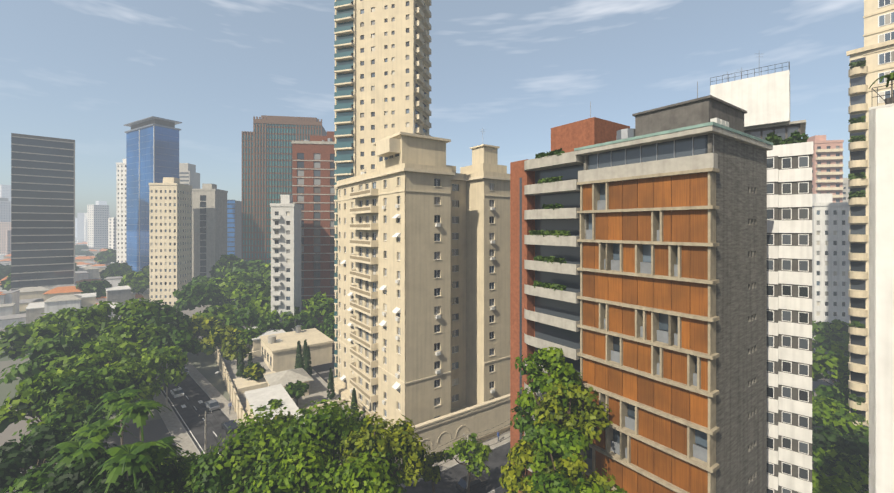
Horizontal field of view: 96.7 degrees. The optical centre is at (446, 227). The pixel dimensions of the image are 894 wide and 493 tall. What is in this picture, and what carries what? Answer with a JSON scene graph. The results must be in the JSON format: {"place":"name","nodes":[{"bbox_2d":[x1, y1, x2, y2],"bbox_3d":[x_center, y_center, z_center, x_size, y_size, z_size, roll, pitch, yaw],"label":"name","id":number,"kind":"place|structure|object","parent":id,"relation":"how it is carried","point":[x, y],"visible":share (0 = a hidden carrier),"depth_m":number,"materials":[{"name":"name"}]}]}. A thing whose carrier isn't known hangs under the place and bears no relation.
{"place":"outdoors","nodes":[
{"label":"outdoors","id":0,"kind":"place"},
{"bbox_2d":[149,361,247,486],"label":"road","id":1,"kind":"structure","parent":0,"point":[186,426],"depth_m":77.01,"materials":[{"name":"grey asphalt"}]},
{"bbox_2d":[170,387,183,398],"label":"white car","id":2,"kind":"object","parent":1,"relation":"on","point":[175,393],"visible":0.92,"depth_m":84.79,"materials":[{"name":"white metal"}]},
{"bbox_2d":[204,399,219,411],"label":"parked car","id":3,"kind":"object","parent":1,"relation":"on","point":[210,405],"visible":0.96,"depth_m":78.82,"materials":[{"name":"silver metal"}]},
{"bbox_2d":[221,420,238,434],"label":"dark parked car","id":4,"kind":"object","parent":1,"relation":"on","point":[226,425],"visible":0.88,"depth_m":70.21,"materials":[{"name":"black metal"}]},
{"bbox_2d":[320,394,509,483],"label":"podium wall","id":5,"kind":"structure","parent":0,"point":[449,429],"depth_m":65.38,"materials":[{"name":"beige paint"}]},
{"bbox_2d":[0,0,863,217],"label":"sky","id":6,"kind":"structure","parent":0,"point":[512,71],"materials":[{"name":"blue"}]},
{"bbox_2d":[0,237,867,492],"bbox_3d":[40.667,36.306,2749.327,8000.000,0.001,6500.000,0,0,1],"label":"ground","id":7,"kind":"structure","parent":0,"point":[206,366],"depth_m":86.76,"materials":[{"name":"grey concrete"}]},
{"bbox_2d":[11,133,74,289],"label":"dark glass tower","id":8,"kind":"structure","parent":7,"relation":"on","point":[42,211],"depth_m":194.56,"materials":[{"name":"glass"}]},
{"bbox_2d":[0,184,115,254],"bbox_3d":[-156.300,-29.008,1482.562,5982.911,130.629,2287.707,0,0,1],"label":"skyline","id":9,"kind":"structure","parent":7,"relation":"on","point":[95,225],"depth_m":524.95,"materials":[{"name":"concrete"}]},
{"bbox_2d":[0,239,234,329],"bbox_3d":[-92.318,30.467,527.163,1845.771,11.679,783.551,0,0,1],"label":"low-rise houses","id":10,"kind":"structure","parent":7,"relation":"on","point":[34,303],"depth_m":166.84,"materials":[{"name":"white paint"}]},
{"bbox_2d":[116,159,125,262],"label":"high-rise building","id":11,"kind":"structure","parent":7,"relation":"on","point":[120,212],"depth_m":262.92,"materials":[{"name":"paint"}]},
{"bbox_2d":[123,116,181,271],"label":"blue glass tower","id":12,"kind":"structure","parent":7,"relation":"on","point":[152,149],"depth_m":240.65,"materials":[{"name":"glass"}]},
{"bbox_2d":[149,177,192,305],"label":"block","id":13,"kind":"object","parent":7,"relation":"on","point":[170,235],"visible":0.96,"depth_m":181.33,"materials":[{"name":"beige concrete"}]},
{"bbox_2d":[192,184,227,278],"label":"apartment building","id":14,"kind":"structure","parent":7,"relation":"on","point":[209,225],"depth_m":202.02,"materials":[{"name":"concrete"}]},
{"bbox_2d":[179,163,241,258],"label":"buildings","id":15,"kind":"structure","parent":7,"relation":"on","point":[188,175],"depth_m":307.00,"materials":[{"name":"glass"}]},
{"bbox_2d":[215,371,229,414],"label":"street lights","id":16,"kind":"object","parent":7,"relation":"on","point":[229,393],"visible":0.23,"depth_m":76.58,"materials":[{"name":"grey metal"}]},
{"bbox_2d":[242,115,326,266],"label":"brown office tower","id":17,"kind":"structure","parent":7,"relation":"on","point":[266,162],"depth_m":223.03,"materials":[{"name":"glass"}]},
{"bbox_2d":[270,195,301,330],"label":"apartment building","id":18,"kind":"structure","parent":7,"relation":"on","point":[286,254],"depth_m":126.07,"materials":[{"name":"white paint"}]},
{"bbox_2d":[213,327,360,434],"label":"house","id":19,"kind":"structure","parent":7,"relation":"on","point":[279,358],"depth_m":90.83,"materials":[{"name":"beige paint"}]},
{"bbox_2d":[268,325,300,343],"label":"equipment box","id":20,"kind":"object","parent":19,"relation":"on","point":[271,339],"visible":1,"depth_m":99.21,"materials":[{"name":"beige metal"}]},
{"bbox_2d":[217,346,361,418],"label":"yard","id":21,"kind":"structure","parent":19,"relation":"on","point":[318,385],"depth_m":85.04,"materials":[{"name":"grey concrete"}]},
{"bbox_2d":[114,299,509,487],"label":"utility poles","id":22,"kind":"object","parent":7,"relation":"on","point":[467,437],"visible":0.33,"depth_m":58.16,"materials":[{"name":"concrete"}]},
{"bbox_2d":[291,135,334,326],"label":"brick tower","id":23,"kind":"structure","parent":7,"relation":"on","point":[315,148],"depth_m":141.66,"materials":[{"name":"red brick"}]},
{"bbox_2d":[292,131,334,320],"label":"bands","id":24,"kind":"structure","parent":23,"relation":"attached to","point":[330,134],"depth_m":141.49,"materials":[{"name":"concrete"}]},
{"bbox_2d":[334,0,430,377],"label":"tall tower","id":25,"kind":"structure","parent":7,"relation":"on","point":[381,69],"depth_m":92.98,"materials":[{"name":"beige concrete"}]},
{"bbox_2d":[334,111,509,429],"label":"cream tower","id":26,"kind":"structure","parent":7,"relation":"on","point":[423,282],"depth_m":70.67,"materials":[{"name":"beige concrete"}]},
{"bbox_2d":[0,245,868,492],"bbox_3d":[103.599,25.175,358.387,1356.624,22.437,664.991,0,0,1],"label":"tree foliage","id":27,"kind":"object","parent":7,"relation":"on","point":[399,468],"depth_m":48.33,"materials":[{"name":"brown plant"}]},
{"bbox_2d":[39,388,191,492],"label":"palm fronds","id":28,"kind":"object","parent":27,"relation":"on","point":[133,458],"visible":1,"depth_m":40.84,"materials":[{"name":"green plant"}]},
{"bbox_2d":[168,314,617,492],"bbox_3d":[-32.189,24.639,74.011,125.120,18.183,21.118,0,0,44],"label":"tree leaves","id":29,"kind":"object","parent":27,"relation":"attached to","point":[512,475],"visible":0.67,"depth_m":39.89,"materials":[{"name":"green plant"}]},
{"bbox_2d":[510,102,629,492],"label":"apartment building","id":30,"kind":"structure","parent":7,"relation":"on","point":[541,318],"depth_m":48.46,"materials":[{"name":"grey concrete"}]},
{"bbox_2d":[522,148,570,478],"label":"balcony plants","id":31,"kind":"object","parent":30,"relation":"on","point":[557,233],"visible":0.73,"depth_m":46.46,"materials":[{"name":"green plant"}]},
{"bbox_2d":[574,81,772,492],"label":"apartment building","id":32,"kind":"structure","parent":7,"relation":"on","point":[672,297],"depth_m":36.99,"materials":[{"name":"orange wood"}]},
{"bbox_2d":[616,128,634,139],"bbox_3d":[21.163,-9.514,44.961,3.316,1.741,11.043,0,0,42],"label":"rooftop equipment box","id":33,"kind":"object","parent":32,"relation":"on","point":[625,133],"visible":0.15,"depth_m":40.32,"materials":[{"name":"white metal"}]},
{"bbox_2d":[710,62,812,492],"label":"banded building","id":34,"kind":"structure","parent":7,"relation":"on","point":[763,101],"depth_m":47.24,"materials":[{"name":"white paint"}]},
{"bbox_2d":[765,130,808,145],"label":"rooftop plants","id":35,"kind":"object","parent":34,"relation":"on","point":[773,138],"visible":0.42,"depth_m":47.66,"materials":[{"name":"green plant"}]},
{"bbox_2d":[807,135,843,202],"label":"pink tower","id":36,"kind":"structure","parent":7,"relation":"on","point":[827,168],"depth_m":156.31,"materials":[{"name":"clear concrete"}]},
{"bbox_2d":[812,193,849,349],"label":"white block","id":37,"kind":"structure","parent":7,"relation":"on","point":[830,261],"depth_m":117.39,"materials":[{"name":"paint"}]},
{"bbox_2d":[843,178,849,201],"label":"building","id":38,"kind":"structure","parent":7,"relation":"on","point":[846,189],"depth_m":225.90,"materials":[{"name":"concrete"}]},
{"bbox_2d":[846,0,893,440],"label":"cream tower","id":39,"kind":"structure","parent":7,"relation":"on","point":[876,52],"depth_m":65.96,"materials":[{"name":"beige concrete"}]},
{"bbox_2d":[847,60,865,422],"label":"balcony plants","id":40,"kind":"object","parent":39,"relation":"hanging from","point":[853,396],"visible":0.9,"depth_m":66.15,"materials":[{"name":"green plant"}]},
{"bbox_2d":[398,433,509,492],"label":"street","id":41,"kind":"structure","parent":0,"point":[453,472],"depth_m":58.33,"materials":[{"name":"grey asphalt"}]},
{"bbox_2d":[456,474,487,492],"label":"car","id":42,"kind":"object","parent":41,"relation":"on","point":[475,483],"visible":0.85,"depth_m":54.78,"materials":[{"name":"black metal"}]},
{"bbox_2d":[869,80,893,492],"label":"white building","id":43,"kind":"structure","parent":0,"point":[881,298],"depth_m":20.91,"materials":[{"name":"paint"}]},
{"bbox_2d":[868,72,893,88],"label":"palm","id":44,"kind":"object","parent":43,"relation":"on","point":[890,77],"visible":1,"depth_m":21.10,"materials":[{"name":"green plant"}]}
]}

